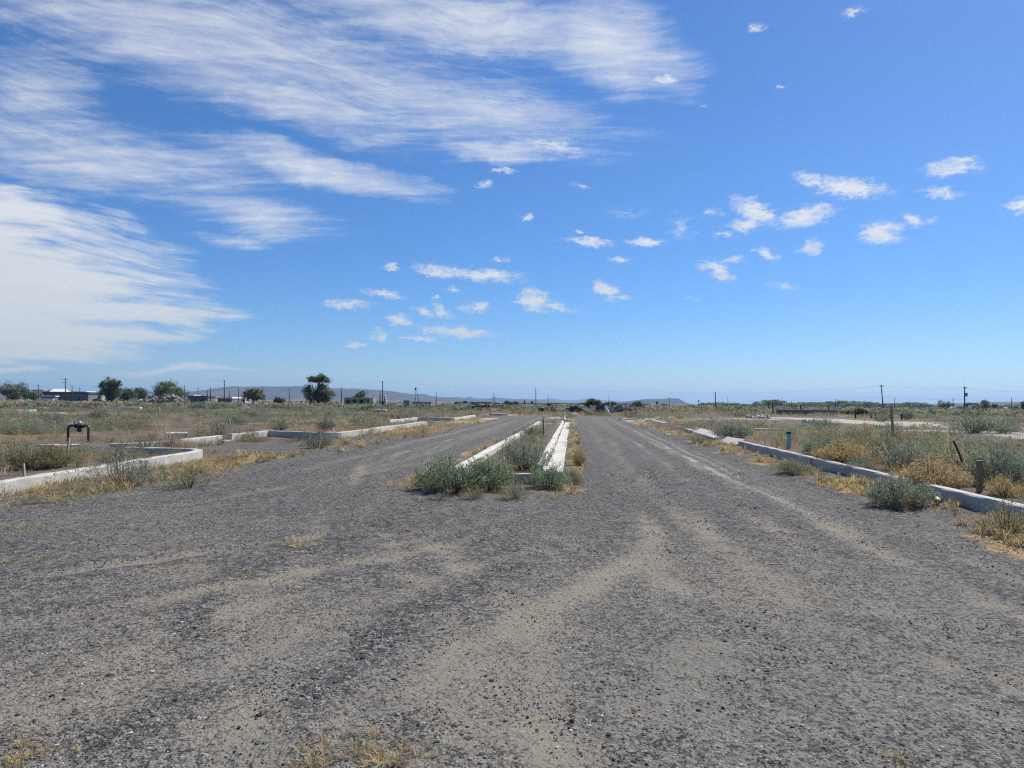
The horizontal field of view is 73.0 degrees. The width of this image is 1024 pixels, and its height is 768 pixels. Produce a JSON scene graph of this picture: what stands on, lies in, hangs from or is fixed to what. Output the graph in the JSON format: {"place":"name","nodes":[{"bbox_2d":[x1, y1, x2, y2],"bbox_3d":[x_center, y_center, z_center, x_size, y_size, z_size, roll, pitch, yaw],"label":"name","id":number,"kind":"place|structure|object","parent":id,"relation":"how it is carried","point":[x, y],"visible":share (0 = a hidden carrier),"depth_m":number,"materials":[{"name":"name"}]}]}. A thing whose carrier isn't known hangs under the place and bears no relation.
{"place":"outdoors","nodes":[
{"label":"outdoors","id":0,"kind":"place"},
{"bbox_2d":[136,386,501,402],"bbox_3d":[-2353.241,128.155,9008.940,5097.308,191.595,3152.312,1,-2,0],"label":"hills","id":1,"kind":"structure","parent":0,"point":[271,392],"depth_m":8328.43,"materials":[{"name":"grey stone"}]},
{"bbox_2d":[445,397,564,402],"bbox_3d":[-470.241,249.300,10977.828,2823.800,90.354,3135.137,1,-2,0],"label":"hills","id":2,"kind":"structure","parent":0,"point":[521,400],"depth_m":10411.72,"materials":[{"name":"grey stone"}]},
{"bbox_2d":[0,415,1023,767],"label":"gravel road","id":3,"kind":"structure","parent":0,"point":[254,611],"depth_m":5.08,"materials":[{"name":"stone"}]},
{"bbox_2d":[156,462,221,488],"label":"bushy weed","id":4,"kind":"object","parent":3,"relation":"on","point":[191,477],"visible":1,"depth_m":12.57,"materials":[{"name":"green plant"}]},
{"bbox_2d":[425,492,457,500],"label":"bushy weed","id":5,"kind":"object","parent":3,"relation":"on","point":[438,495],"visible":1,"depth_m":11.42,"materials":[{"name":"green plant"}]},
{"bbox_2d":[683,433,713,443],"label":"bushy weed","id":6,"kind":"object","parent":3,"relation":"on","point":[694,440],"visible":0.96,"depth_m":28.17,"materials":[{"name":"green plant"}]},
{"bbox_2d":[0,398,1023,547],"bbox_3d":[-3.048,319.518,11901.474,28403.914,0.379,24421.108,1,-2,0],"label":"ground","id":7,"kind":"structure","parent":0,"point":[547,495],"depth_m":23.40,"materials":[{"name":"soil"}]},
{"bbox_2d":[0,380,31,399],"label":"tree","id":8,"kind":"object","parent":7,"relation":"on","point":[8,392],"visible":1,"depth_m":328.53,"materials":[{"name":"green plant"}]},
{"bbox_2d":[23,389,37,400],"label":"tree","id":9,"kind":"object","parent":7,"relation":"on","point":[32,396],"visible":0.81,"depth_m":334.34,"materials":[{"name":"green plant"}]},
{"bbox_2d":[0,438,76,469],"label":"bushy weed","id":10,"kind":"object","parent":7,"relation":"on","point":[13,459],"visible":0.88,"depth_m":13.85,"materials":[{"name":"green plant"}]},
{"bbox_2d":[32,390,48,398],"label":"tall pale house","id":11,"kind":"structure","parent":7,"relation":"on","point":[40,392],"depth_m":449.92,"materials":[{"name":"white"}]},
{"bbox_2d":[19,441,78,468],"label":"dry bush","id":12,"kind":"object","parent":7,"relation":"on","point":[72,458],"visible":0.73,"depth_m":14.09,"materials":[{"name":"green plant"}]},
{"bbox_2d":[39,396,58,400],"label":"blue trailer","id":13,"kind":"object","parent":7,"relation":"on","point":[47,397],"visible":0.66,"depth_m":339.87,"materials":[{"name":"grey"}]},
{"bbox_2d":[44,411,70,423],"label":"shrub","id":14,"kind":"object","parent":7,"relation":"on","point":[57,417],"visible":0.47,"depth_m":41.20,"materials":[{"name":"green plant"}]},
{"bbox_2d":[49,389,69,391],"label":"white house","id":15,"kind":"structure","parent":7,"relation":"on","point":[58,390],"depth_m":432.29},
{"bbox_2d":[42,392,98,400],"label":"long shed","id":16,"kind":"structure","parent":7,"relation":"on","point":[85,396],"depth_m":379.88,"materials":[{"name":"grey metal"}]},
{"bbox_2d":[67,421,89,441],"bbox_3d":[-16.162,1.849,25.758,0.838,0.972,0.239,1,-2,0],"label":"irrigation pipe","id":17,"kind":"object","parent":7,"relation":"on","point":[79,425],"visible":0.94,"depth_m":25.75,"materials":[{"name":"black metal"}]},
{"bbox_2d":[83,407,111,417],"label":"shrub","id":18,"kind":"object","parent":7,"relation":"on","point":[94,413],"visible":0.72,"depth_m":54.66,"materials":[{"name":"green plant"}]},
{"bbox_2d":[0,447,202,495],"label":"concrete kerb","id":19,"kind":"structure","parent":7,"relation":"on","point":[26,482],"depth_m":13.70,"materials":[{"name":"grey concrete"}]},
{"bbox_2d":[94,377,124,401],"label":"tree","id":20,"kind":"object","parent":7,"relation":"on","point":[108,391],"visible":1,"depth_m":299.12,"materials":[{"name":"green plant"}]},
{"bbox_2d":[61,447,167,483],"bbox_3d":[-7.360,1.511,12.962,1.621,0.684,1.408,1,-2,-16],"label":"bushy weed","id":21,"kind":"object","parent":7,"relation":"on","point":[115,465],"visible":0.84,"depth_m":12.80,"materials":[{"name":"green plant"}]},
{"bbox_2d":[82,442,147,460],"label":"bushy weed","id":22,"kind":"object","parent":7,"relation":"on","point":[109,452],"visible":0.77,"depth_m":16.18,"materials":[{"name":"green plant"}]},
{"bbox_2d":[112,407,141,410],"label":"concrete slab","id":23,"kind":"structure","parent":7,"relation":"on","point":[126,408],"depth_m":90.45,"materials":[{"name":"grey concrete"}]},
{"bbox_2d":[115,387,139,401],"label":"tree","id":24,"kind":"object","parent":7,"relation":"on","point":[126,393],"visible":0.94,"depth_m":319.23,"materials":[{"name":"green plant"}]},
{"bbox_2d":[112,433,170,447],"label":"bushy weed","id":25,"kind":"object","parent":7,"relation":"on","point":[139,441],"visible":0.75,"depth_m":20.46,"materials":[{"name":"green plant"}]},
{"bbox_2d":[134,387,152,398],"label":"tree","id":26,"kind":"object","parent":7,"relation":"on","point":[142,392],"visible":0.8,"depth_m":324.14,"materials":[{"name":"green plant"}]},
{"bbox_2d":[122,457,168,483],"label":"bushy weed","id":27,"kind":"object","parent":7,"relation":"on","point":[145,466],"visible":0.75,"depth_m":12.90,"materials":[{"name":"green plant"}]},
{"bbox_2d":[138,394,189,402],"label":"rubble pile","id":28,"kind":"object","parent":7,"relation":"on","point":[168,398],"visible":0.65,"depth_m":262.04,"materials":[{"name":"concrete"}]},
{"bbox_2d":[110,435,221,448],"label":"concrete kerb","id":29,"kind":"structure","parent":7,"relation":"on","point":[209,438],"depth_m":23.40,"materials":[{"name":"grey concrete"}]},
{"bbox_2d":[149,379,189,397],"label":"tree","id":30,"kind":"object","parent":7,"relation":"on","point":[166,389],"visible":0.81,"depth_m":308.67,"materials":[{"name":"green plant"}]},
{"bbox_2d":[148,432,197,447],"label":"dry bush","id":31,"kind":"object","parent":7,"relation":"on","point":[175,444],"visible":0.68,"depth_m":21.68,"materials":[{"name":"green plant"}]},
{"bbox_2d":[188,396,215,401],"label":"tan building","id":32,"kind":"structure","parent":7,"relation":"on","point":[197,398],"depth_m":359.88,"materials":[{"name":"grey"}]},
{"bbox_2d":[184,417,243,434],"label":"bushy weed","id":33,"kind":"object","parent":7,"relation":"on","point":[223,428],"visible":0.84,"depth_m":31.13,"materials":[{"name":"green plant"}]},
{"bbox_2d":[218,397,240,402],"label":"white roofed shed","id":34,"kind":"structure","parent":7,"relation":"on","point":[232,399],"depth_m":379.87,"materials":[{"name":"grey metal"}]},
{"bbox_2d":[221,412,253,423],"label":"shrub","id":35,"kind":"object","parent":7,"relation":"on","point":[236,418],"visible":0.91,"depth_m":45.42,"materials":[{"name":"green plant"}]},
{"bbox_2d":[240,388,265,402],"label":"tree","id":36,"kind":"object","parent":7,"relation":"on","point":[251,394],"visible":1,"depth_m":278.83,"materials":[{"name":"green plant"}]},
{"bbox_2d":[272,396,285,403],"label":"tree","id":37,"kind":"object","parent":7,"relation":"on","point":[277,399],"visible":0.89,"depth_m":283.99,"materials":[{"name":"green plant"}]},
{"bbox_2d":[269,421,289,430],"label":"shrub","id":38,"kind":"object","parent":7,"relation":"on","point":[280,428],"visible":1,"depth_m":36.36,"materials":[{"name":"green plant"}]},
{"bbox_2d":[300,427,334,447],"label":"shrub","id":39,"kind":"object","parent":7,"relation":"on","point":[316,441],"visible":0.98,"depth_m":23.54,"materials":[{"name":"green plant"}]},
{"bbox_2d":[301,372,338,403],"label":"tree","id":40,"kind":"object","parent":7,"relation":"on","point":[318,394],"visible":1,"depth_m":249.40,"materials":[{"name":"green plant"}]},
{"bbox_2d":[315,415,336,431],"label":"shrub","id":41,"kind":"object","parent":7,"relation":"on","point":[324,425],"visible":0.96,"depth_m":35.81,"materials":[{"name":"green plant"}]},
{"bbox_2d":[227,421,426,441],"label":"concrete kerb","id":42,"kind":"structure","parent":7,"relation":"on","point":[297,434],"depth_m":29.69,"materials":[{"name":"grey concrete"}]},
{"bbox_2d":[350,391,367,397],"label":"tree","id":43,"kind":"object","parent":7,"relation":"on","point":[359,394],"visible":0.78,"depth_m":329.30,"materials":[{"name":"green plant"}]},
{"bbox_2d":[344,397,376,404],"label":"ruined building","id":44,"kind":"structure","parent":7,"relation":"on","point":[350,400],"depth_m":279.89,"materials":[{"name":"paint"}]},
{"bbox_2d":[349,415,372,424],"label":"shrub","id":45,"kind":"object","parent":7,"relation":"on","point":[363,419],"visible":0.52,"depth_m":45.91,"materials":[{"name":"green plant"}]},
{"bbox_2d":[385,411,413,418],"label":"bushy weed","id":46,"kind":"object","parent":7,"relation":"on","point":[397,416],"visible":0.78,"depth_m":62.21,"materials":[{"name":"green plant"}]},
{"bbox_2d":[403,400,411,405],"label":"concrete block","id":47,"kind":"structure","parent":7,"relation":"on","point":[408,402],"depth_m":150.03,"materials":[{"name":"grey concrete"}]},
{"bbox_2d":[387,415,475,422],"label":"concrete kerb","id":48,"kind":"structure","parent":7,"relation":"on","point":[437,419],"depth_m":58.61,"materials":[{"name":"grey concrete"}]},
{"bbox_2d":[411,471,453,492],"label":"bushy weed","id":49,"kind":"object","parent":7,"relation":"on","point":[435,484],"visible":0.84,"depth_m":12.10,"materials":[{"name":"green plant"}]},
{"bbox_2d":[407,451,500,491],"bbox_3d":[-0.984,1.558,12.578,1.816,0.736,1.716,1,-2,0],"label":"bushy weed","id":50,"kind":"object","parent":7,"relation":"on","point":[459,476],"visible":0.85,"depth_m":12.28,"materials":[{"name":"green plant"}]},
{"bbox_2d":[459,484,489,499],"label":"bushy weed","id":51,"kind":"object","parent":7,"relation":"on","point":[473,496],"visible":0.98,"depth_m":11.51,"materials":[{"name":"green plant"}]},
{"bbox_2d":[466,404,502,410],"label":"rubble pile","id":52,"kind":"object","parent":7,"relation":"on","point":[480,407],"visible":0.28,"depth_m":131.40,"materials":[{"name":"grey concrete"}]},
{"bbox_2d":[466,451,518,490],"bbox_3d":[-0.386,1.576,12.753,1.074,0.735,1.091,1,-2,0],"label":"bushy weed","id":53,"kind":"object","parent":7,"relation":"on","point":[503,476],"visible":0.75,"depth_m":12.54,"materials":[{"name":"green plant"}]},
{"bbox_2d":[454,421,539,481],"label":"concrete kerb","id":54,"kind":"structure","parent":7,"relation":"on","point":[491,450],"depth_m":20.56,"materials":[{"name":"grey concrete"}]},
{"bbox_2d":[489,413,507,415],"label":"concrete slab","id":55,"kind":"structure","parent":7,"relation":"on","point":[498,414],"depth_m":85.22,"materials":[{"name":"grey concrete"}]},
{"bbox_2d":[1,398,1016,408],"bbox_3d":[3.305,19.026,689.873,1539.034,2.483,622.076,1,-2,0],"label":"brush","id":56,"kind":"object","parent":7,"relation":"on","point":[848,406],"visible":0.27,"depth_m":514.67,"materials":[{"name":"green plant"}]},
{"bbox_2d":[0,397,1023,540],"bbox_3d":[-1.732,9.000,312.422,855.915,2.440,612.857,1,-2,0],"label":"weeds","id":57,"kind":"object","parent":7,"relation":"on","point":[935,440],"visible":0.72,"depth_m":40.61,"materials":[{"name":"green plant"}]},
{"bbox_2d":[0,417,1023,767],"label":"dry grass","id":58,"kind":"structure","parent":7,"relation":"on","point":[836,483],"depth_m":12.22,"materials":[{"name":"yellow plant"}]},
{"bbox_2d":[492,479,536,499],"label":"bushy weed","id":59,"kind":"object","parent":7,"relation":"on","point":[513,487],"visible":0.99,"depth_m":11.57,"materials":[{"name":"green plant"}]},
{"bbox_2d":[508,473,531,484],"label":"concrete kerb","id":60,"kind":"structure","parent":7,"relation":"on","point":[519,478],"depth_m":13.66,"materials":[{"name":"grey concrete"}]},
{"bbox_2d":[495,434,554,470],"bbox_3d":[0.342,1.514,15.836,1.489,0.937,1.538,1,-2,0],"label":"shrub","id":61,"kind":"object","parent":7,"relation":"on","point":[523,462],"visible":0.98,"depth_m":15.71,"materials":[{"name":"green plant"}]},
{"bbox_2d":[517,423,547,434],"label":"shrub","id":62,"kind":"object","parent":7,"relation":"on","point":[528,431],"visible":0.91,"depth_m":31.86,"materials":[{"name":"green plant"}]},
{"bbox_2d":[502,402,579,403],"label":"warehouse","id":63,"kind":"structure","parent":7,"relation":"on","point":[547,403],"depth_m":899.65,"materials":[{"name":"grey"}]},
{"bbox_2d":[523,460,572,488],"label":"bushy weed","id":64,"kind":"object","parent":7,"relation":"on","point":[552,476],"visible":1,"depth_m":12.87,"materials":[{"name":"green plant"}]},
{"bbox_2d":[535,420,569,475],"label":"kerb and gutter","id":65,"kind":"structure","parent":7,"relation":"on","point":[558,456],"depth_m":22.96,"materials":[{"name":"concrete"}]},
{"bbox_2d":[563,466,585,484],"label":"bushy weed","id":66,"kind":"object","parent":7,"relation":"on","point":[578,477],"visible":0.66,"depth_m":13.99,"materials":[{"name":"green plant"}]},
{"bbox_2d":[569,445,587,465],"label":"bushy weed","id":67,"kind":"object","parent":7,"relation":"on","point":[578,457],"visible":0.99,"depth_m":17.87,"materials":[{"name":"green plant"}]},
{"bbox_2d":[582,398,601,407],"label":"tree","id":68,"kind":"object","parent":7,"relation":"on","point":[591,401],"visible":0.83,"depth_m":174.34,"materials":[{"name":"green plant"}]},
{"bbox_2d":[595,404,605,412],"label":"broken slab","id":69,"kind":"object","parent":7,"relation":"on","point":[601,407],"depth_m":106.91,"materials":[{"name":"grey concrete"}]},
{"bbox_2d":[605,403,637,412],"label":"rubble pile","id":70,"kind":"object","parent":7,"relation":"on","point":[621,408],"visible":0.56,"depth_m":111.17,"materials":[{"name":"concrete"}]},
{"bbox_2d":[632,401,643,407],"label":"tree","id":71,"kind":"object","parent":7,"relation":"on","point":[637,404],"visible":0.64,"depth_m":164.58,"materials":[{"name":"green plant"}]},
{"bbox_2d":[693,428,724,438],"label":"concrete slab","id":72,"kind":"structure","parent":7,"relation":"on","point":[706,432],"depth_m":32.32,"materials":[{"name":"grey concrete"}]},
{"bbox_2d":[714,436,744,445],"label":"concrete slab","id":73,"kind":"structure","parent":7,"relation":"on","point":[726,439],"depth_m":27.06,"materials":[{"name":"grey concrete"}]},
{"bbox_2d":[709,421,756,437],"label":"bushy weed","id":74,"kind":"object","parent":7,"relation":"on","point":[729,431],"visible":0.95,"depth_m":28.74,"materials":[{"name":"green plant"}]},
{"bbox_2d":[746,414,770,417],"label":"rubble pile","id":75,"kind":"object","parent":7,"relation":"on","point":[758,416],"visible":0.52,"depth_m":73.57,"materials":[{"name":"concrete"}]},
{"bbox_2d":[786,431,790,448],"bbox_3d":[8.883,1.878,22.213,0.148,0.700,0.143,1,-2,0],"label":"marker pipe","id":76,"kind":"object","parent":7,"relation":"on","point":[788,434],"visible":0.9,"depth_m":22.16,"materials":[{"name":"teal plastic"}]},
{"bbox_2d":[772,455,817,474],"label":"shrub","id":77,"kind":"object","parent":7,"relation":"on","point":[787,467],"visible":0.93,"depth_m":15.86,"materials":[{"name":"green plant"}]},
{"bbox_2d":[772,409,837,414],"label":"block wall","id":78,"kind":"structure","parent":7,"relation":"on","point":[779,411],"depth_m":95.94,"materials":[{"name":"grey concrete"}]},
{"bbox_2d":[795,433,847,456],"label":"bushy weed","id":79,"kind":"object","parent":7,"relation":"on","point":[809,445],"visible":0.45,"depth_m":18.61,"materials":[{"name":"green plant"}]},
{"bbox_2d":[803,417,842,426],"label":"shrub","id":80,"kind":"object","parent":7,"relation":"on","point":[818,422],"visible":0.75,"depth_m":43.20,"materials":[{"name":"green plant"}]},
{"bbox_2d":[804,437,877,462],"bbox_3d":[8.139,1.606,17.030,1.644,0.675,1.643,1,-2,0],"label":"dry bush","id":81,"kind":"object","parent":7,"relation":"on","point":[839,455],"visible":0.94,"depth_m":16.89,"materials":[{"name":"yellow plant"}]},
{"bbox_2d":[699,399,1019,407],"bbox_3d":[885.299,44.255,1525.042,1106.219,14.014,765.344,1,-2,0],"label":"distant trees","id":82,"kind":"object","parent":7,"relation":"on","point":[839,402],"visible":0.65,"depth_m":1176.65,"materials":[{"name":"green plant"}]},
{"bbox_2d":[840,453,878,472],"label":"bushy weed","id":83,"kind":"object","parent":7,"relation":"on","point":[861,465],"visible":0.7,"depth_m":15.12,"materials":[{"name":"green plant"}]},
{"bbox_2d":[851,408,871,415],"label":"bush","id":84,"kind":"object","parent":7,"relation":"on","point":[858,411],"visible":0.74,"depth_m":94.68,"materials":[{"name":"green plant"}]},
{"bbox_2d":[865,433,893,459],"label":"shrub","id":85,"kind":"object","parent":7,"relation":"on","point":[888,445],"visible":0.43,"depth_m":16.84,"materials":[{"name":"green plant"}]},
{"bbox_2d":[738,441,1023,522],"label":"concrete kerb","id":86,"kind":"structure","parent":7,"relation":"on","point":[974,501],"depth_m":13.52,"materials":[{"name":"grey concrete"}]},
{"bbox_2d":[872,413,893,421],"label":"shrub","id":87,"kind":"object","parent":7,"relation":"on","point":[883,419],"visible":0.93,"depth_m":60.28,"materials":[{"name":"green plant"}]},
{"bbox_2d":[890,406,893,436],"bbox_3d":[16.122,1.718,29.345,0.161,1.569,0.080,1,-2,0],"label":"survey stake","id":88,"kind":"object","parent":7,"relation":"on","point":[891,415],"visible":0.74,"depth_m":29.32,"materials":[{"name":"grey wood"}]},
{"bbox_2d":[862,471,941,507],"bbox_3d":[6.159,1.653,11.049,1.146,0.584,1.152,1,-2,-30],"label":"shrub","id":89,"kind":"object","parent":7,"relation":"on","point":[899,492],"visible":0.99,"depth_m":10.86,"materials":[{"name":"green plant"}]},
{"bbox_2d":[871,436,934,470],"bbox_3d":[8.396,1.462,14.743,1.176,0.840,1.097,1,-2,0],"label":"shrub","id":90,"kind":"object","parent":7,"relation":"on","point":[910,456],"visible":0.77,"depth_m":14.72,"materials":[{"name":"green plant"}]},
{"bbox_2d":[898,409,914,419],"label":"shrub","id":91,"kind":"object","parent":7,"relation":"on","point":[909,417],"visible":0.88,"depth_m":71.37,"materials":[{"name":"green plant"}]},
{"bbox_2d":[882,452,983,487],"bbox_3d":[7.422,1.530,12.220,1.480,0.694,1.496,1,-2,0],"label":"dry bush","id":92,"kind":"object","parent":7,"relation":"on","point":[920,475],"visible":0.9,"depth_m":12.10,"materials":[{"name":"yellow plant"}]},
{"bbox_2d":[937,400,955,407],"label":"tree","id":93,"kind":"object","parent":7,"relation":"on","point":[947,404],"visible":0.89,"depth_m":438.81,"materials":[{"name":"green plant"}]},
{"bbox_2d":[953,441,965,470],"bbox_3d":[9.668,1.625,14.929,0.302,0.802,0.036,1,-2,0],"label":"survey stake","id":94,"kind":"object","parent":7,"relation":"on","point":[958,452],"visible":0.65,"depth_m":14.92,"materials":[{"name":"brown wood"}]},
{"bbox_2d":[965,402,979,407],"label":"tree","id":95,"kind":"object","parent":7,"relation":"on","point":[970,404],"visible":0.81,"depth_m":428.99,"materials":[{"name":"green plant"}]},
{"bbox_2d":[939,409,1016,432],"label":"shrub","id":96,"kind":"object","parent":7,"relation":"on","point":[978,427],"visible":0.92,"depth_m":35.63,"materials":[{"name":"green plant"}]},
{"bbox_2d":[976,460,982,492],"bbox_3d":[7.522,1.556,11.137,0.100,0.650,0.094,1,-2,0],"label":"wooden post","id":97,"kind":"object","parent":7,"relation":"on","point":[979,475],"visible":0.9,"depth_m":11.11,"materials":[{"name":"brown wood"}]},
{"bbox_2d":[980,399,991,407],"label":"tree","id":98,"kind":"object","parent":7,"relation":"on","point":[987,404],"visible":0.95,"depth_m":419.19,"materials":[{"name":"green plant"}]},
{"bbox_2d":[962,436,1023,488],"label":"bushy weed","id":99,"kind":"object","parent":7,"relation":"on","point":[1006,467],"visible":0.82,"depth_m":11.92,"materials":[{"name":"green plant"}]},
{"bbox_2d":[971,494,1023,533],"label":"bushy weed","id":100,"kind":"object","parent":7,"relation":"on","point":[1016,519],"visible":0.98,"depth_m":8.70,"materials":[{"name":"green plant"}]},
{"bbox_2d":[983,419,1023,433],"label":"shrub","id":101,"kind":"object","parent":7,"relation":"on","point":[1008,430],"visible":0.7,"depth_m":35.71,"materials":[{"name":"green plant"}]},
{"bbox_2d":[984,472,1023,497],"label":"dry bush","id":102,"kind":"object","parent":7,"relation":"on","point":[1005,487],"visible":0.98,"depth_m":10.67,"materials":[{"name":"yellow plant"}]},
{"bbox_2d":[0,0,1023,403],"label":"sky","id":103,"kind":"structure","parent":0,"point":[615,200],"materials":[{"name":"blue"}]},
{"bbox_2d":[539,398,626,402],"bbox_3d":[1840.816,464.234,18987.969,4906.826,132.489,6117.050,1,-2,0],"label":"hills","id":104,"kind":"structure","parent":0,"point":[574,401],"depth_m":17754.12,"materials":[{"name":"grey stone"}]},
{"bbox_2d":[619,398,688,403],"bbox_3d":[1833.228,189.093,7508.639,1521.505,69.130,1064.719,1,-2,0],"label":"mesa","id":105,"kind":"structure","parent":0,"point":[666,401],"depth_m":7281.83,"materials":[{"name":"grey stone"}]},
{"bbox_2d":[931,402,1020,405],"bbox_3d":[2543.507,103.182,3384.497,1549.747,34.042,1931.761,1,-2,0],"label":"ridge","id":106,"kind":"structure","parent":0,"point":[998,404],"depth_m":3192.88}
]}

